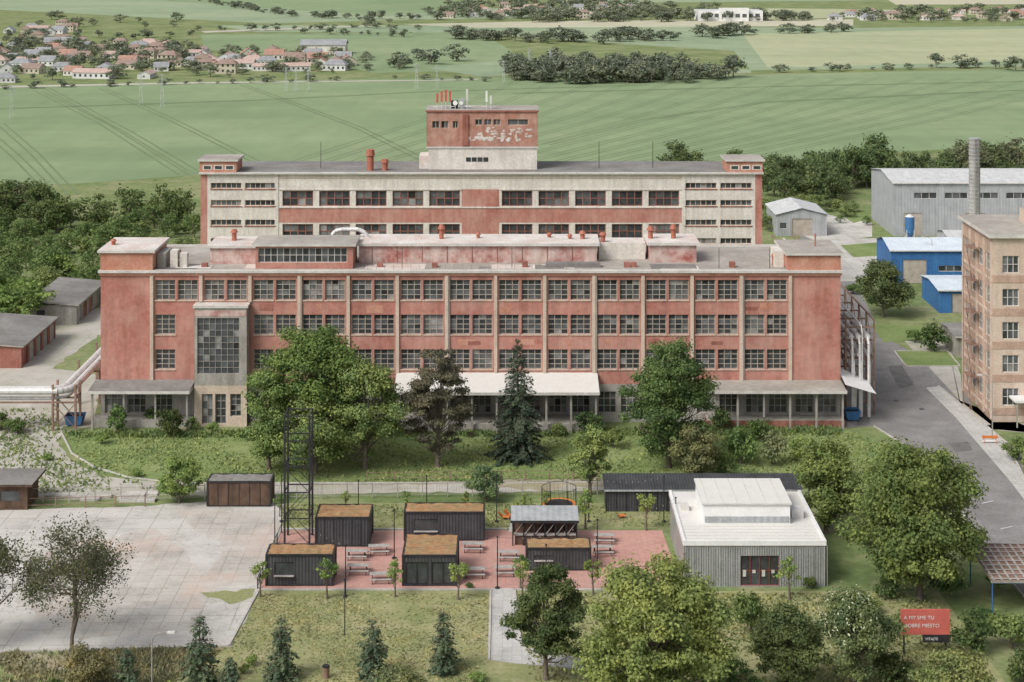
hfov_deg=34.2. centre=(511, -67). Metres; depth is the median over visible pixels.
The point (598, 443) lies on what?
young tree
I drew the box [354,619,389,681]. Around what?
pine tree
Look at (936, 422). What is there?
road
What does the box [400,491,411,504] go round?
sapling tree
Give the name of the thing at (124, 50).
distant trees
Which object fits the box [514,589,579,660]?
kerb
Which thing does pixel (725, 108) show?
tractor track
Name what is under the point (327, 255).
window glass
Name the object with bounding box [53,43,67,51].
house
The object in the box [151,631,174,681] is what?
street lamp
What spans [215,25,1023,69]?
crop field
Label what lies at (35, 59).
house
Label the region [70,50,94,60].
house
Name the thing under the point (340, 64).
house
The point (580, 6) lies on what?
house
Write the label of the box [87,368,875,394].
canopies
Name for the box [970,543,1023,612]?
pergola
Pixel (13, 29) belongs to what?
house
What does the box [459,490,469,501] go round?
sapling tree
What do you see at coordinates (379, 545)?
picnic table
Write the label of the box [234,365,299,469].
deciduous tree
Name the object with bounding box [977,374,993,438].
street lamp
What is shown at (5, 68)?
house
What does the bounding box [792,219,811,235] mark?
doors
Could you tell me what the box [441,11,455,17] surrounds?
house
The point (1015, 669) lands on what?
shrub
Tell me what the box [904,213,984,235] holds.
doors
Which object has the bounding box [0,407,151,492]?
weeds
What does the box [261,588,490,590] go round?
kerb
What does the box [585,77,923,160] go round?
tractor track
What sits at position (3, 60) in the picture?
house
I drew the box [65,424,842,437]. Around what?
tall grass
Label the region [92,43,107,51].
house
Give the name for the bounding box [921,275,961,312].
blue workshop
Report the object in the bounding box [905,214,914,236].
blue silo
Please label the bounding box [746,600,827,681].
deciduous tree
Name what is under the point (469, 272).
cornice
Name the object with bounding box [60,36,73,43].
house
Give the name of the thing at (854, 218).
lawn
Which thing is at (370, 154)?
roof vents
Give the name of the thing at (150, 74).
house
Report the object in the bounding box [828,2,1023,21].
distant trees
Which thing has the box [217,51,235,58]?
house
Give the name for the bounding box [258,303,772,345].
plaster patches
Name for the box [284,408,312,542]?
steel lattice tower
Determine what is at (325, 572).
sapling tree
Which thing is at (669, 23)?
crop field
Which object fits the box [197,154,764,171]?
stair heads
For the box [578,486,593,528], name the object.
sapling tree
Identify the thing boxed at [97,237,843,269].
stair heads
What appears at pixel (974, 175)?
factory chimney
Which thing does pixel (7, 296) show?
tree thicket
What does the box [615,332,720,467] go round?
deciduous tree
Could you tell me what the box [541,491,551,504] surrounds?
sapling tree
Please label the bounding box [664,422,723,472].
deciduous tree
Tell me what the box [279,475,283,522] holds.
string light pole
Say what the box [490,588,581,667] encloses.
paved path
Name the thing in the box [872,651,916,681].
shrub
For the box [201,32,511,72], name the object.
crop field
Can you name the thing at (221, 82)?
field road
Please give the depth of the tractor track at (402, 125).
497.75 m
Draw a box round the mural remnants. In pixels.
[468,127,532,141]
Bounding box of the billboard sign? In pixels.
[900,609,949,653]
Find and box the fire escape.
[963,235,987,415]
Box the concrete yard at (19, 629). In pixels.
[0,501,283,649]
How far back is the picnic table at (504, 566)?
152.92 m
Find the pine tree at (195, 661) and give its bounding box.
[179,614,219,681]
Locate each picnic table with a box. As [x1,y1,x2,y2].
[346,549,367,557]
[347,563,369,575]
[368,544,389,555]
[369,571,391,584]
[462,541,482,552]
[465,566,485,578]
[494,565,514,576]
[498,550,519,561]
[591,545,613,556]
[594,533,614,544]
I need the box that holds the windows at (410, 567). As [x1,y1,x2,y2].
[406,563,452,582]
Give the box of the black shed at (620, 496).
[602,473,802,511]
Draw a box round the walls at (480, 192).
[201,174,761,243]
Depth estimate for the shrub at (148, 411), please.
200.23 m
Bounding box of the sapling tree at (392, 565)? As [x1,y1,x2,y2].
[386,558,402,596]
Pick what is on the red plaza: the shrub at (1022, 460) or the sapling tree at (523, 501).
the sapling tree at (523, 501)
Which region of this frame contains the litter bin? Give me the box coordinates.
[322,664,329,678]
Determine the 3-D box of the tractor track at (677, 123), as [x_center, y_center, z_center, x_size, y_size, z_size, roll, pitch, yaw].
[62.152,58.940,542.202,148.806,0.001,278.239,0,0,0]
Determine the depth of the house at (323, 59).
739.82 m
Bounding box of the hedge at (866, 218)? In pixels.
[835,214,872,222]
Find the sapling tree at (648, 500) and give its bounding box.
[636,493,655,530]
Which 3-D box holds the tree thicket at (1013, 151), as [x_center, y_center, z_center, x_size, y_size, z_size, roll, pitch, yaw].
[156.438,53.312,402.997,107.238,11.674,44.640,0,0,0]
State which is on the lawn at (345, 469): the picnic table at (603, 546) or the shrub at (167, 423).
the shrub at (167, 423)
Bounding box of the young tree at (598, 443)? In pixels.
[567,424,611,494]
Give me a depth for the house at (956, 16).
1140.13 m
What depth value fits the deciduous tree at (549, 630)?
130.54 m
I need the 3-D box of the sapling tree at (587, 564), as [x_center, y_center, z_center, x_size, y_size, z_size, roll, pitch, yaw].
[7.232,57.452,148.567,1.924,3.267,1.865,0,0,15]
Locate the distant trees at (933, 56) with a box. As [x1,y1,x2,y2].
[0,44,1023,88]
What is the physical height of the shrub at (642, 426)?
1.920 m
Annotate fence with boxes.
[28,495,145,508]
[33,484,204,502]
[257,523,281,588]
[273,479,597,498]
[366,470,597,481]
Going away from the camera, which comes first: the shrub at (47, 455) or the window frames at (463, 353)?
the shrub at (47, 455)
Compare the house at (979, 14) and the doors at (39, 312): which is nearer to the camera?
the doors at (39, 312)
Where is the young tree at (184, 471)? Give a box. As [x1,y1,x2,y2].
[153,454,203,503]
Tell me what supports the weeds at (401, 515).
on the lawn at (602, 524)
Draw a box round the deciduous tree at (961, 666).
[903,645,996,681]
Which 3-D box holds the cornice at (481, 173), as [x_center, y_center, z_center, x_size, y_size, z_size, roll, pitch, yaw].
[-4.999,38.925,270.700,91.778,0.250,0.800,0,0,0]
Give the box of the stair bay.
[193,302,249,426]
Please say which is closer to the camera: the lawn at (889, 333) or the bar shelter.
the bar shelter
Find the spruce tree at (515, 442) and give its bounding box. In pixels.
[483,338,553,466]
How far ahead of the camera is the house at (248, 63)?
727.39 m
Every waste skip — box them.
[64,412,85,426]
[844,407,860,420]
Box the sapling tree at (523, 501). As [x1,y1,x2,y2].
[513,492,533,504]
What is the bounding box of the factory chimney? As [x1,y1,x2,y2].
[969,137,979,214]
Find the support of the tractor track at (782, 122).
on the crop field at (70, 146)
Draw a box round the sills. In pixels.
[155,300,787,369]
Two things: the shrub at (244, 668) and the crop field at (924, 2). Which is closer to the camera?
the shrub at (244, 668)
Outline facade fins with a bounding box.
[962,224,1023,418]
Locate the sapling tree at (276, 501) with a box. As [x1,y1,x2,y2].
[273,493,286,516]
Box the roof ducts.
[170,227,735,267]
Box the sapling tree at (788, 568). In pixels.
[772,554,801,599]
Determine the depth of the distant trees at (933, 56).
720.38 m
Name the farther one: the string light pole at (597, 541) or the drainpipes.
the drainpipes
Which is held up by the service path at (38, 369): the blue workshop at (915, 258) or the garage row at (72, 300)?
the garage row at (72, 300)
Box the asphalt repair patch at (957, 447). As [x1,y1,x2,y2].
[948,442,972,452]
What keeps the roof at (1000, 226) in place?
on the walls at (1001, 247)
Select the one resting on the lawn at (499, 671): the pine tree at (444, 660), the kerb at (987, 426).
the pine tree at (444, 660)
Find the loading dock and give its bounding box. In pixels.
[93,414,844,431]
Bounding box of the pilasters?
[150,276,791,384]
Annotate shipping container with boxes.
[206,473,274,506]
[315,504,373,546]
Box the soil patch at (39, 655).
[2,647,223,673]
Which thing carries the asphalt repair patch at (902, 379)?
on the road at (936, 422)
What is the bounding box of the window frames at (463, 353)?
[105,248,835,422]
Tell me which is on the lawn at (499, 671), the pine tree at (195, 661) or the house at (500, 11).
the pine tree at (195, 661)
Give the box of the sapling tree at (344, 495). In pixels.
[339,491,352,503]
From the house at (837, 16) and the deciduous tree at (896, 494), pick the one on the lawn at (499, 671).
the deciduous tree at (896, 494)
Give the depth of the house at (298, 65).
715.50 m
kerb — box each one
[0,590,258,652]
[61,432,602,483]
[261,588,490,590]
[282,528,506,529]
[488,589,491,659]
[514,588,604,590]
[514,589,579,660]
[873,425,1023,596]
[894,350,960,366]
[938,385,1023,477]
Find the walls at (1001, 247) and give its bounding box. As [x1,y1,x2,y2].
[962,221,1023,421]
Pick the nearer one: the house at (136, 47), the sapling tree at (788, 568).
the sapling tree at (788, 568)
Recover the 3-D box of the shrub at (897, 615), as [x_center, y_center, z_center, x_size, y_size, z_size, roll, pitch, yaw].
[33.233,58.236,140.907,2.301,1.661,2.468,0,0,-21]
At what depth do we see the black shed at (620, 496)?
170.59 m
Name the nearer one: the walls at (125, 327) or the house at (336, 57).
the walls at (125, 327)
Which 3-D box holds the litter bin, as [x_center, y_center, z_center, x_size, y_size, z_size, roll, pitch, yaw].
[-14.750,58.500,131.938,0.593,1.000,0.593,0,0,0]
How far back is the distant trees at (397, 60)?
731.08 m
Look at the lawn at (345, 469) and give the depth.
186.78 m
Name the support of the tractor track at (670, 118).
on the crop field at (70, 146)
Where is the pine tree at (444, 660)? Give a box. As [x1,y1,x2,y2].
[427,609,462,678]
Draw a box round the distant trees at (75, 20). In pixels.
[15,10,183,27]
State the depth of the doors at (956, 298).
259.13 m
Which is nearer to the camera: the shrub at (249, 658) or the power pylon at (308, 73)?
the shrub at (249, 658)
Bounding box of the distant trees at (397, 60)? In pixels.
[0,34,414,80]
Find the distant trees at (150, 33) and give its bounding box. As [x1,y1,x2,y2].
[4,20,468,38]
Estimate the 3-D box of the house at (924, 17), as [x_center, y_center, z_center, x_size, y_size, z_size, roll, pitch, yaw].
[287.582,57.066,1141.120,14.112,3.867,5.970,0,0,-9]
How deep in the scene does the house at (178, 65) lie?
738.12 m
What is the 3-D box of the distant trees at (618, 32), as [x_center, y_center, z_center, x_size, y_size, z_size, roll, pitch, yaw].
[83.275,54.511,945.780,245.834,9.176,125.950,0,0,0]
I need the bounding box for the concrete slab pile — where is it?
[45,491,158,502]
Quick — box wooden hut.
[0,468,45,509]
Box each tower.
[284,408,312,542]
[419,105,538,168]
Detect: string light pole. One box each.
[274,497,275,542]
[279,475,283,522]
[343,544,347,597]
[392,509,396,558]
[495,475,498,521]
[495,536,499,588]
[587,475,590,522]
[596,519,598,568]
[662,475,665,522]
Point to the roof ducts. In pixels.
(177, 259)
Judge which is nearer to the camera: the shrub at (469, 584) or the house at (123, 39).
the shrub at (469, 584)
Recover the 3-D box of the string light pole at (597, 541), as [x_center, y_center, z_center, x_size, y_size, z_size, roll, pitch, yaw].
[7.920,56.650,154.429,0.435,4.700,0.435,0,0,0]
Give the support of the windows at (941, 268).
in the blue workshop at (915, 258)
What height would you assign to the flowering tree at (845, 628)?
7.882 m
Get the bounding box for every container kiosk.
[265,543,336,585]
[402,534,458,585]
[404,502,484,540]
[525,538,590,570]
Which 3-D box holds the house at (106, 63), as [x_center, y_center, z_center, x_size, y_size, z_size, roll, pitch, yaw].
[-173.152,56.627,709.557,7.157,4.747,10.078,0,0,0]
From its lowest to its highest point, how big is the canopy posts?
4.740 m
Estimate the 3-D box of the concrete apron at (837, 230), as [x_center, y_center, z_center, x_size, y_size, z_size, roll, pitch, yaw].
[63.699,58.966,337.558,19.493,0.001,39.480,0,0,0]
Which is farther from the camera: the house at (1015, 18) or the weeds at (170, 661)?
the house at (1015, 18)
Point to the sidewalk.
(977, 429)
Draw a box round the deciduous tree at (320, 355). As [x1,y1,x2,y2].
[249,324,367,461]
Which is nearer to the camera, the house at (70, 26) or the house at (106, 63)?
the house at (106, 63)
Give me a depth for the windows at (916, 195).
325.18 m
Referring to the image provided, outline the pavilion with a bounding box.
[669,478,827,586]
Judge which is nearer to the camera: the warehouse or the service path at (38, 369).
the service path at (38, 369)
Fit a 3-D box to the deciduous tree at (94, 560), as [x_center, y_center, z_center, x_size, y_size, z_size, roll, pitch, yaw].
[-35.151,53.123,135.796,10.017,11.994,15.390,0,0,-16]
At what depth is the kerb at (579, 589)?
149.52 m
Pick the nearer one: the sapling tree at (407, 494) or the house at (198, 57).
the sapling tree at (407, 494)
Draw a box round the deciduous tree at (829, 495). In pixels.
[792,436,864,533]
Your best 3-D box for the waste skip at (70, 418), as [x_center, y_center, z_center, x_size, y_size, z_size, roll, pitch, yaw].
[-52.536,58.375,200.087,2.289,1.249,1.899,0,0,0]
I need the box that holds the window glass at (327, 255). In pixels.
[106,248,834,422]
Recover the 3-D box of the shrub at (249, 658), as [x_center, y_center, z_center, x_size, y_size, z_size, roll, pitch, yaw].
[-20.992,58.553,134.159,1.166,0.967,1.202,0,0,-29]
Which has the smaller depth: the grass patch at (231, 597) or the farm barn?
the grass patch at (231, 597)
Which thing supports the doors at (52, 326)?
in the garage row at (25, 339)
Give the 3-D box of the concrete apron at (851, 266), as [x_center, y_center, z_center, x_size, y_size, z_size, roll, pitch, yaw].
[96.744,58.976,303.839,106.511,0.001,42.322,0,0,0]
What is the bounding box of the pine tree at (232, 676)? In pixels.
[218,656,240,681]
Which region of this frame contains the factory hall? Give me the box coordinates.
[694,8,762,20]
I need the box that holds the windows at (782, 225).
[780,223,785,227]
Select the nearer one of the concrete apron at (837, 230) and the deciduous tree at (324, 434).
the deciduous tree at (324, 434)
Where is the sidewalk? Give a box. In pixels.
[927,386,1023,498]
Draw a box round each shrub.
[0,410,8,430]
[0,417,28,432]
[40,451,52,459]
[40,676,64,681]
[59,639,114,681]
[94,431,109,442]
[103,403,127,430]
[130,468,144,476]
[143,406,158,418]
[154,406,184,435]
[183,416,201,429]
[205,421,218,429]
[237,663,248,673]
[244,653,257,664]
[461,464,504,501]
[464,581,474,587]
[466,670,487,681]
[551,422,567,436]
[574,410,604,434]
[604,427,625,447]
[637,420,652,435]
[691,673,725,681]
[708,406,731,428]
[712,448,739,472]
[718,655,753,681]
[722,422,759,463]
[732,589,773,630]
[741,674,762,681]
[744,416,771,438]
[757,427,791,464]
[788,434,816,458]
[801,576,817,588]
[817,449,851,463]
[845,283,858,293]
[860,592,884,610]
[869,575,900,598]
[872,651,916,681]
[892,610,899,623]
[904,327,922,342]
[916,666,941,681]
[918,318,951,350]
[925,572,974,596]
[950,608,994,652]
[968,605,996,624]
[984,609,1023,648]
[985,576,1009,588]
[999,434,1023,459]
[1006,647,1023,681]
[1014,448,1023,470]
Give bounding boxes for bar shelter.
[510,505,578,545]
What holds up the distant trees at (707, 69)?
on the ground at (846, 566)
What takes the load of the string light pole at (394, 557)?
on the red plaza
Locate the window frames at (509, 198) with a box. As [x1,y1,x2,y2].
[211,119,751,243]
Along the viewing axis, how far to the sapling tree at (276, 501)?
168.33 m
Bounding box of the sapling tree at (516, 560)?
[510,554,530,587]
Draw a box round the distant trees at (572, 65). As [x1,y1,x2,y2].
[497,46,746,84]
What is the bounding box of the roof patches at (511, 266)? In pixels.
[170,264,698,268]
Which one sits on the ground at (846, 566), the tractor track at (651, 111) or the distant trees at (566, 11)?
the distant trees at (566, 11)
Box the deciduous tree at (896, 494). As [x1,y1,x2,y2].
[831,435,993,599]
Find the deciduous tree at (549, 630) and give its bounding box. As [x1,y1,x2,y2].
[499,561,588,680]
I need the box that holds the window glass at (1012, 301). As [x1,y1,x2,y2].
[966,238,1017,403]
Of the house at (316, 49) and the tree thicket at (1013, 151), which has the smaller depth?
the tree thicket at (1013, 151)
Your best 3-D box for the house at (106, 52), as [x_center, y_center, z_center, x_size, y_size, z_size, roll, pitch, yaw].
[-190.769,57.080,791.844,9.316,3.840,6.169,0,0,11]
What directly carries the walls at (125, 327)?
on the ground at (846, 566)
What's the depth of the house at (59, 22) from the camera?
1053.66 m
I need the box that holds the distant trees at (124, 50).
[0,36,226,65]
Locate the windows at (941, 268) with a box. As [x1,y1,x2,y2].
[939,266,960,270]
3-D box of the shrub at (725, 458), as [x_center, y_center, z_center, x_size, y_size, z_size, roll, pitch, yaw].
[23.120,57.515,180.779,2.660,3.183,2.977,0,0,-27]
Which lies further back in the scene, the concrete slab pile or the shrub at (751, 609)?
the concrete slab pile
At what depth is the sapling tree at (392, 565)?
148.00 m
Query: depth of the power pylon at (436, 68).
635.68 m
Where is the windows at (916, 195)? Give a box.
[914,193,1023,197]
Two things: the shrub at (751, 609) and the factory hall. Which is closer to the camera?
the shrub at (751, 609)
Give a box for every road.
[0,79,477,87]
[202,25,371,32]
[800,236,1023,593]
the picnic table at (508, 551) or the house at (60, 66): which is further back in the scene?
the house at (60, 66)
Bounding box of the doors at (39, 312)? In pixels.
[37,288,100,322]
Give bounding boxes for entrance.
[1009,395,1023,427]
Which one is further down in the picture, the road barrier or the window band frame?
the road barrier
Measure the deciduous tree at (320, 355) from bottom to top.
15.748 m
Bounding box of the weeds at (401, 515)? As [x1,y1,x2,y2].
[282,503,669,526]
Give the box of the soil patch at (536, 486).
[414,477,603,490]
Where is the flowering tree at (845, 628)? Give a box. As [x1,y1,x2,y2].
[811,580,911,681]
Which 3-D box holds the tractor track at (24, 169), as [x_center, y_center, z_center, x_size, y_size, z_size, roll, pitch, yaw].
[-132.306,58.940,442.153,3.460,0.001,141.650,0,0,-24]
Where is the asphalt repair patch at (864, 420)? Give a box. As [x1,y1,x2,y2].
[855,392,869,425]
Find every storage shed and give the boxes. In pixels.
[765,197,827,235]
[937,230,961,236]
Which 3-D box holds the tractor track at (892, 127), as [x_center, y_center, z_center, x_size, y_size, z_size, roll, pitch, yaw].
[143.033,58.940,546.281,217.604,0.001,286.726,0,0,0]
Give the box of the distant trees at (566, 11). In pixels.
[421,0,813,21]
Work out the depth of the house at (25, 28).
973.49 m
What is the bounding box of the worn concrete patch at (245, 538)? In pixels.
[174,509,279,588]
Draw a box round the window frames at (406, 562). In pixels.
[406,562,453,583]
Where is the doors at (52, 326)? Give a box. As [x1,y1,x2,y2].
[22,323,53,365]
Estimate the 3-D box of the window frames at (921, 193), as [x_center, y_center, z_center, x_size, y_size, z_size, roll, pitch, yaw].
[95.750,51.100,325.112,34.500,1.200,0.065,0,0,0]
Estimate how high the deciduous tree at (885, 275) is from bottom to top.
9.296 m
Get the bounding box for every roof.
[154,244,785,268]
[237,161,725,171]
[958,207,1023,237]
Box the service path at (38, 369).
[0,308,603,496]
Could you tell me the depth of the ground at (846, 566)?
379.73 m
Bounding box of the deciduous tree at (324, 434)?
[268,393,358,474]
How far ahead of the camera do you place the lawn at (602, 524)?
167.93 m
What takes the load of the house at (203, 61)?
on the ground at (846, 566)
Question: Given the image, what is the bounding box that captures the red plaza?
[261,530,676,588]
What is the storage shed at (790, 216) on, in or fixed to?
on the ground at (846, 566)
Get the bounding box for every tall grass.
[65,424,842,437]
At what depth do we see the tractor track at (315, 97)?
599.71 m
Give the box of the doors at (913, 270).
[903,260,925,282]
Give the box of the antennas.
[433,89,495,108]
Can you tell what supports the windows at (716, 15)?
in the factory hall
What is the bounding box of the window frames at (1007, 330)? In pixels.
[966,239,1018,404]
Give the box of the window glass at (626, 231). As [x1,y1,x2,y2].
[212,120,750,242]
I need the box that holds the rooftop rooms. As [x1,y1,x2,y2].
[207,234,699,268]
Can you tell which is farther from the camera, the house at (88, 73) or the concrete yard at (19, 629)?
the house at (88, 73)
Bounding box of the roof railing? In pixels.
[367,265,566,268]
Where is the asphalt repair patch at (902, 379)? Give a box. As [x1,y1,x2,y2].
[888,365,913,388]
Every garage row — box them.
[0,313,58,367]
[30,277,100,324]
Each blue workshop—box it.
[876,237,961,282]
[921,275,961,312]
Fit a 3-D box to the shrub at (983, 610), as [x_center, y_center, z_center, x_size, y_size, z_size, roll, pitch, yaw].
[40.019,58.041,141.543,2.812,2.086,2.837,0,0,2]
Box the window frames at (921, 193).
[914,193,1023,198]
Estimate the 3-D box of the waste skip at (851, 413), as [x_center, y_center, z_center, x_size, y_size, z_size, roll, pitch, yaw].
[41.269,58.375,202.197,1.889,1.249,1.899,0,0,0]
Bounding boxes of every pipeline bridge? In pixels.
[0,342,100,430]
[771,234,874,416]
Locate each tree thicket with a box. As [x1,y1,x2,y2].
[0,178,195,233]
[0,199,200,285]
[0,211,200,285]
[0,250,82,314]
[0,267,48,311]
[3,184,39,215]
[654,140,1023,198]
[673,148,1022,198]
[762,193,860,230]
[798,133,904,188]
[948,132,1023,167]
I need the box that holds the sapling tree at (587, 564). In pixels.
[583,559,602,594]
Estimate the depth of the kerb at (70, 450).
178.75 m
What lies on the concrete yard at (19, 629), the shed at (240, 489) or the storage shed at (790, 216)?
the shed at (240, 489)
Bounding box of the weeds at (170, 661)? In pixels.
[0,644,226,681]
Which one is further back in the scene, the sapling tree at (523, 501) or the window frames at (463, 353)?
the window frames at (463, 353)
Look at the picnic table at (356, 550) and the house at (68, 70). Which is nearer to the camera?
the picnic table at (356, 550)
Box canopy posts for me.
[91,394,843,433]
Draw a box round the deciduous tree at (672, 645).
[563,545,747,681]
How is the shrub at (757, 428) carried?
on the lawn at (345, 469)
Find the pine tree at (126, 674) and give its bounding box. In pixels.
[111,647,140,681]
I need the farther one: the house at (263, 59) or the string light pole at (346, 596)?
the house at (263, 59)
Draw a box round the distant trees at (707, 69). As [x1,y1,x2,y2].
[509,61,732,83]
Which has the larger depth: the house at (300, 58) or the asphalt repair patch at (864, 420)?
the house at (300, 58)
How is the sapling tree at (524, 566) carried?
on the lawn at (499, 671)
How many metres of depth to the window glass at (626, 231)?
271.11 m
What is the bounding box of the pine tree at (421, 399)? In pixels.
[397,348,476,467]
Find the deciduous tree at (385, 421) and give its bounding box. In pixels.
[326,353,412,469]
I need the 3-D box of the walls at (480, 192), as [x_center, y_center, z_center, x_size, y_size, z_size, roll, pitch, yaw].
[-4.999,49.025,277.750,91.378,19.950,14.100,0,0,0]
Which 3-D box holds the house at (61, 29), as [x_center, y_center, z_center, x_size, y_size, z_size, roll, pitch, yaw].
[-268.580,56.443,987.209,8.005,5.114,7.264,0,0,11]
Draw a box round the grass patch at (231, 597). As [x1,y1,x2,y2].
[200,589,254,603]
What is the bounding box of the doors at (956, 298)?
[952,294,961,312]
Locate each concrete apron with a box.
[806,215,871,240]
[832,238,876,280]
[905,341,1023,432]
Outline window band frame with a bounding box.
[275,174,685,234]
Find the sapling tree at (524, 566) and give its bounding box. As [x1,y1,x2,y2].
[513,560,529,593]
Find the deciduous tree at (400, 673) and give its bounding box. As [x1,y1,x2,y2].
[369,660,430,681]
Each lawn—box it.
[45,591,1004,681]
[64,428,929,491]
[282,503,669,528]
[841,242,876,256]
[844,209,870,222]
[871,324,923,341]
[896,351,957,364]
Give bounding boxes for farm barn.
[299,39,347,53]
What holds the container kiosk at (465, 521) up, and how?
on the red plaza
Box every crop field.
[0,0,536,23]
[0,69,1023,184]
[168,0,460,14]
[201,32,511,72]
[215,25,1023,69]
[405,19,852,27]
[430,60,750,75]
[592,0,852,2]
[743,29,1023,67]
[764,8,894,18]
[889,0,1023,4]
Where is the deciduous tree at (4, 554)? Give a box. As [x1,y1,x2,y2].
[0,531,45,606]
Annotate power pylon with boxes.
[5,84,14,118]
[135,73,144,104]
[157,74,167,107]
[304,67,309,91]
[413,64,420,89]
[433,65,438,87]
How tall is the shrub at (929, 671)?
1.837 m
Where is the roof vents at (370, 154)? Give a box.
[366,149,388,170]
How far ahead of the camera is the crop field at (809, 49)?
871.63 m
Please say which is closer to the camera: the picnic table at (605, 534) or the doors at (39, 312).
the picnic table at (605, 534)
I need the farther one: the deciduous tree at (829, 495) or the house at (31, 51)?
the house at (31, 51)
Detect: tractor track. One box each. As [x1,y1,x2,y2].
[0,123,78,193]
[0,138,57,192]
[14,85,638,108]
[36,91,187,174]
[43,88,196,169]
[99,88,259,160]
[241,85,418,159]
[293,77,524,160]
[322,81,557,160]
[352,79,606,160]
[388,81,635,160]
[410,80,679,160]
[515,81,1010,93]
[537,77,805,152]
[537,78,844,160]
[538,77,763,144]
[539,78,726,135]
[545,90,1021,144]
[556,76,884,160]
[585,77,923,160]
[614,78,962,160]
[643,76,1002,160]
[701,80,1022,156]
[706,91,1020,160]
[760,98,1020,156]
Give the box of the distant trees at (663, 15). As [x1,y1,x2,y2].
[199,0,809,21]
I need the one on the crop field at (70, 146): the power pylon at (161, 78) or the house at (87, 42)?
the power pylon at (161, 78)
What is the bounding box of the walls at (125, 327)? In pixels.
[101,276,840,421]
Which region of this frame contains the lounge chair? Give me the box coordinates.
[498,511,508,519]
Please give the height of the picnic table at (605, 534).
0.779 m
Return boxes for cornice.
[98,269,842,275]
[199,172,763,173]
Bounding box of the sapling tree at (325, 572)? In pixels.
[316,558,339,598]
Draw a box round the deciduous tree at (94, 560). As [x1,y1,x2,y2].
[17,511,138,658]
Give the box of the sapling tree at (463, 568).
[448,561,468,599]
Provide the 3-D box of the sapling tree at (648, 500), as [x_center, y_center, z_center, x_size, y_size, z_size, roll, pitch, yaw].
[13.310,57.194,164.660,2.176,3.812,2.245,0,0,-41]
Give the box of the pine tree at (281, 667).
[262,617,301,681]
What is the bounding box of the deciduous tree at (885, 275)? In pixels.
[852,258,919,316]
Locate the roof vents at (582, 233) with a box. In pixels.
[110,224,815,264]
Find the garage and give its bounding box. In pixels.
[939,322,961,356]
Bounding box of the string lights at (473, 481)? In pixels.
[275,476,673,549]
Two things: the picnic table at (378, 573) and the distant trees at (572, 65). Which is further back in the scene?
the distant trees at (572, 65)
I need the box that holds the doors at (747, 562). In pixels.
[741,556,777,583]
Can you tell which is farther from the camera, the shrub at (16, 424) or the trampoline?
the shrub at (16, 424)
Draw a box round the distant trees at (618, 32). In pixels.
[444,20,852,43]
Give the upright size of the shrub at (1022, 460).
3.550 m
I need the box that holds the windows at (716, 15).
[701,14,759,17]
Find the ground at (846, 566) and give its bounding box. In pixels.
[0,0,1023,681]
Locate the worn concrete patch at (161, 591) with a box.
[14,528,217,641]
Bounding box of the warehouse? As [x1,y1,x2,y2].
[871,168,1023,235]
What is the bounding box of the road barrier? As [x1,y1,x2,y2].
[982,435,997,443]
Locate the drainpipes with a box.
[301,276,743,379]
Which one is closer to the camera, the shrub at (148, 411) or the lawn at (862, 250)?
the shrub at (148, 411)
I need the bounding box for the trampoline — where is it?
[541,481,575,504]
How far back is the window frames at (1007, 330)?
202.83 m
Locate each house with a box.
[0,47,11,52]
[0,54,9,65]
[0,62,14,72]
[0,71,16,82]
[3,25,15,32]
[8,57,35,65]
[15,56,38,62]
[19,62,45,73]
[20,26,30,34]
[24,48,42,56]
[25,24,49,30]
[30,29,44,41]
[35,46,52,48]
[37,54,57,65]
[43,36,60,42]
[44,42,61,47]
[45,26,55,35]
[50,61,71,71]
[52,25,67,33]
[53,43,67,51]
[54,33,68,36]
[55,18,69,25]
[58,48,78,54]
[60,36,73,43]
[62,22,75,31]
[63,64,83,75]
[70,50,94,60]
[72,67,115,78]
[75,40,91,49]
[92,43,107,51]
[95,61,112,67]
[100,50,116,57]
[113,37,127,43]
[116,54,140,61]
[116,58,139,69]
[129,40,148,45]
[129,43,140,52]
[130,53,149,61]
[137,68,156,78]
[140,47,158,58]
[143,39,171,44]
[148,41,165,47]
[153,61,169,70]
[155,45,167,52]
[157,49,181,61]
[164,57,183,66]
[183,48,202,55]
[184,56,193,65]
[194,51,211,67]
[197,48,211,54]
[198,57,213,69]
[215,58,238,73]
[216,58,255,68]
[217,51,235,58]
[226,53,243,58]
[240,47,251,54]
[243,54,260,62]
[246,50,260,55]
[252,63,276,70]
[256,55,276,62]
[264,48,284,59]
[277,61,310,71]
[283,51,306,61]
[288,52,306,61]
[292,55,304,61]
[304,47,322,54]
[307,51,328,63]
[314,56,327,66]
[322,58,349,70]
[328,54,343,59]
[334,50,352,56]
[342,54,356,65]
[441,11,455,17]
[468,10,478,16]
[494,9,504,17]
[499,1,509,8]
[573,4,584,9]
[576,9,589,18]
[827,12,842,19]
[845,11,855,16]
[860,14,876,20]
[887,10,901,19]
[920,15,941,19]
[947,9,965,13]
[952,12,966,19]
[968,7,980,14]
[976,10,988,17]
[1000,14,1011,20]
[1006,8,1022,12]
[1007,13,1018,19]
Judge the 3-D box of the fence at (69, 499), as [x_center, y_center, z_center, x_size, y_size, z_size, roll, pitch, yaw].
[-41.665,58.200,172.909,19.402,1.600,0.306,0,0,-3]
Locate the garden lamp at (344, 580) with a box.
[343,579,345,634]
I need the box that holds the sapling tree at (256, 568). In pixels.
[249,561,270,596]
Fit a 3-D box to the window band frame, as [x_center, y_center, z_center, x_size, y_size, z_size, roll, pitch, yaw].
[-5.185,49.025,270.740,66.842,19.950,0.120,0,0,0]

